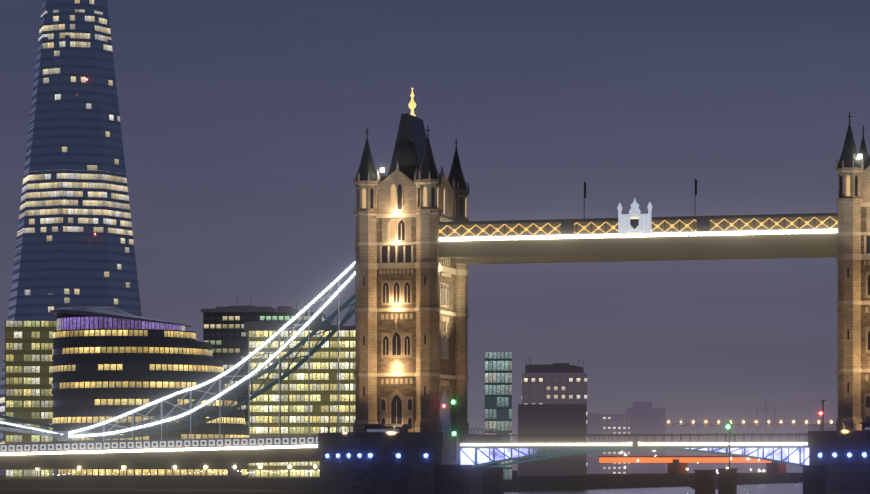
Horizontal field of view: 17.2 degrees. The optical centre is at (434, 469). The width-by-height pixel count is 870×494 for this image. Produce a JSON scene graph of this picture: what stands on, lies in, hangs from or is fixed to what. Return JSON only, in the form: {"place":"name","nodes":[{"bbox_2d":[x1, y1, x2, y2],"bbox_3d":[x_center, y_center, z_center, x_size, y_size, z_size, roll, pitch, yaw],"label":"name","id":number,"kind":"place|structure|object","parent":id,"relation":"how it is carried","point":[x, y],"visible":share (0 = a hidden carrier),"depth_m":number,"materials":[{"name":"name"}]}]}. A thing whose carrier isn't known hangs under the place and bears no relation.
{"place":"outdoors","nodes":[
{"label":"outdoors","id":0,"kind":"place"},
{"bbox_2d":[0,487,318,493],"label":"quay","id":1,"kind":"structure","parent":0,"point":[18,490],"depth_m":415.06,"materials":[{"name":"grey concrete"}]},
{"bbox_2d":[0,470,786,479],"bbox_3d":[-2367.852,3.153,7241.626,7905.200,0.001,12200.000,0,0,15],"label":"bank ground","id":2,"kind":"structure","parent":0,"point":[514,472],"depth_m":1905.92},
{"bbox_2d":[5,321,56,478],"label":"office building","id":3,"kind":"structure","parent":2,"relation":"on","point":[28,368],"depth_m":986.72,"materials":[{"name":"yellow"}]},
{"bbox_2d":[0,0,141,475],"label":"skyscraper","id":4,"kind":"structure","parent":2,"relation":"on","point":[74,197],"depth_m":1519.67,"materials":[{"name":"blue glass"}]},
{"bbox_2d":[50,306,248,479],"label":"city hall","id":5,"kind":"structure","parent":2,"relation":"on","point":[109,363],"depth_m":749.83,"materials":[{"name":"grey glass"}]},
{"bbox_2d":[36,465,315,479],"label":"street lamps","id":6,"kind":"object","parent":2,"relation":"on","point":[123,467],"visible":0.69,"depth_m":670.81,"materials":[{"name":"yellow metal"}]},
{"bbox_2d":[203,312,326,475],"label":"office","id":7,"kind":"structure","parent":2,"relation":"on","point":[225,334],"depth_m":1385.15,"materials":[{"name":"grey"}]},
{"bbox_2d":[216,307,273,311],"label":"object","id":8,"kind":"object","parent":7,"relation":"on","point":[256,307],"visible":0.14,"depth_m":1392.92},
{"bbox_2d":[248,331,354,477],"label":"office building","id":9,"kind":"structure","parent":2,"relation":"on","point":[323,393],"depth_m":1060.01,"materials":[{"name":"glass"}]},
{"bbox_2d":[293,325,336,330],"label":"office roof","id":10,"kind":"structure","parent":9,"relation":"on","point":[297,328],"depth_m":1076.51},
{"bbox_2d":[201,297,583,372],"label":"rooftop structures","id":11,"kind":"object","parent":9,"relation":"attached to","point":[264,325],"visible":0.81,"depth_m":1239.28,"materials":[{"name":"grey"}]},
{"bbox_2d":[0,473,802,493],"bbox_3d":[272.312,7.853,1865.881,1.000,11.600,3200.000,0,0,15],"label":"river wall","id":12,"kind":"structure","parent":2,"relation":"on","point":[535,483],"depth_m":746.40,"materials":[{"name":"stone"}]},
{"bbox_2d":[688,479,717,488],"bbox_3d":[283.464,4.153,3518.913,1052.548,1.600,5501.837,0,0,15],"label":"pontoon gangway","id":13,"kind":"object","parent":12,"relation":"on","point":[693,481],"depth_m":1108.96,"materials":[{"name":"metal"}]},
{"bbox_2d":[521,373,586,474],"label":"office","id":14,"kind":"structure","parent":2,"relation":"on","point":[553,388],"depth_m":1228.08,"materials":[{"name":"stone"}]},
{"bbox_2d":[553,363,569,364],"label":"rooftop structure","id":15,"kind":"object","parent":14,"relation":"on","point":[561,363],"visible":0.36,"depth_m":1258.75,"materials":[{"name":"grey"}]},
{"bbox_2d":[587,413,600,473],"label":"skyline","id":16,"kind":"structure","parent":2,"relation":"on","point":[593,427],"depth_m":2149.53,"materials":[{"name":"grey"}]},
{"bbox_2d":[601,416,629,473],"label":"lit skyline","id":17,"kind":"object","parent":2,"relation":"on","point":[615,424],"visible":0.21,"depth_m":2301.24,"materials":[{"name":"grey"}]},
{"bbox_2d":[601,414,629,415],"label":"skyline","id":18,"kind":"structure","parent":2,"relation":"on","point":[615,414],"depth_m":2302.78,"materials":[{"name":"grey"}]},
{"bbox_2d":[632,402,651,407],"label":"skyline","id":19,"kind":"structure","parent":2,"relation":"on","point":[641,404],"depth_m":2486.60,"materials":[{"name":"grey"}]},
{"bbox_2d":[626,408,665,472],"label":"skyline","id":20,"kind":"structure","parent":2,"relation":"on","point":[647,420],"depth_m":2455.79,"materials":[{"name":"grey"}]},
{"bbox_2d":[666,417,708,472],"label":"skyline","id":21,"kind":"structure","parent":2,"relation":"on","point":[692,467],"depth_m":2762.05,"materials":[{"name":"grey"}]},
{"bbox_2d":[599,456,785,473],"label":"distant bridge","id":22,"kind":"structure","parent":2,"relation":"on","point":[677,464],"depth_m":1987.78,"materials":[{"name":"concrete"}]},
{"bbox_2d":[706,413,751,472],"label":"skyline","id":23,"kind":"structure","parent":2,"relation":"on","point":[737,430],"depth_m":2914.64,"materials":[{"name":"grey"}]},
{"bbox_2d":[756,410,773,417],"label":"skyline","id":24,"kind":"structure","parent":2,"relation":"on","point":[761,414],"depth_m":3144.05,"materials":[{"name":"grey"}]},
{"bbox_2d":[752,418,804,472],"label":"skyline","id":25,"kind":"structure","parent":2,"relation":"on","point":[757,467],"depth_m":3066.96,"materials":[{"name":"grey"}]},
{"bbox_2d":[798,415,837,440],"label":"skyline","id":26,"kind":"structure","parent":2,"relation":"on","point":[817,418],"depth_m":3219.47,"materials":[{"name":"grey"}]},
{"bbox_2d":[0,0,869,469],"label":"sky","id":27,"kind":"structure","parent":0,"point":[244,123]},
{"bbox_2d":[485,352,511,479],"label":"glass block","id":28,"kind":"structure","parent":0,"point":[498,390],"depth_m":859.60,"materials":[{"name":"teal glass"}]},
{"bbox_2d":[518,404,585,475],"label":"building","id":29,"kind":"structure","parent":0,"point":[551,418],"depth_m":1074.40,"materials":[{"name":"grey"}]},
{"bbox_2d":[504,482,802,493],"bbox_3d":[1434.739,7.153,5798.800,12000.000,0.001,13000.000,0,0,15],"label":"river thames","id":30,"kind":"structure","parent":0,"point":[782,488],"depth_m":991.82,"materials":[{"name":"black liquid"}]},
{"bbox_2d":[317,424,499,493],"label":"pier","id":31,"kind":"structure","parent":30,"relation":"on","point":[385,459],"depth_m":475.67,"materials":[{"name":"stone"}]},
{"bbox_2d":[0,261,354,468],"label":"side span","id":32,"kind":"object","parent":31,"relation":"on","point":[101,451],"visible":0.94,"depth_m":503.78,"materials":[{"name":"grey metal"}]},
{"bbox_2d":[353,88,468,433],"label":"tower","id":33,"kind":"structure","parent":31,"relation":"on","point":[411,326],"depth_m":490.71,"materials":[{"name":"stone"}]},
{"bbox_2d":[439,180,837,258],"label":"walkway","id":34,"kind":"structure","parent":33,"relation":"attached to","point":[634,231],"depth_m":480.27,"materials":[{"name":"beige metal"}]},
{"bbox_2d":[455,251,837,264],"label":"walkway","id":35,"kind":"structure","parent":33,"relation":"attached to","point":[676,257],"depth_m":494.97,"materials":[{"name":"metal"}]},
{"bbox_2d":[459,433,808,467],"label":"bascule span","id":36,"kind":"object","parent":31,"relation":"attached to","point":[484,452],"visible":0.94,"depth_m":482.57,"materials":[{"name":"grey metal"}]},
{"bbox_2d":[433,397,827,493],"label":"signal lights","id":37,"kind":"object","parent":30,"relation":"on","point":[452,479],"visible":1,"depth_m":448.79,"materials":[{"name":"grey metal"}]},
{"bbox_2d":[807,422,869,493],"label":"pier","id":38,"kind":"structure","parent":30,"relation":"on","point":[844,455],"depth_m":454.51,"materials":[{"name":"stone"}]},
{"bbox_2d":[836,112,869,430],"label":"tower","id":39,"kind":"structure","parent":38,"relation":"on","point":[853,254],"depth_m":469.53,"materials":[{"name":"stone"}]},
{"bbox_2d":[666,423,835,425],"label":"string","id":40,"kind":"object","parent":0,"point":[734,424],"depth_m":2610.13,"materials":[{"name":"grey"}]},
{"bbox_2d":[751,398,780,440],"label":"ship masts","id":41,"kind":"object","parent":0,"point":[766,410],"visible":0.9,"depth_m":1762.99,"materials":[{"name":"grey metal"}]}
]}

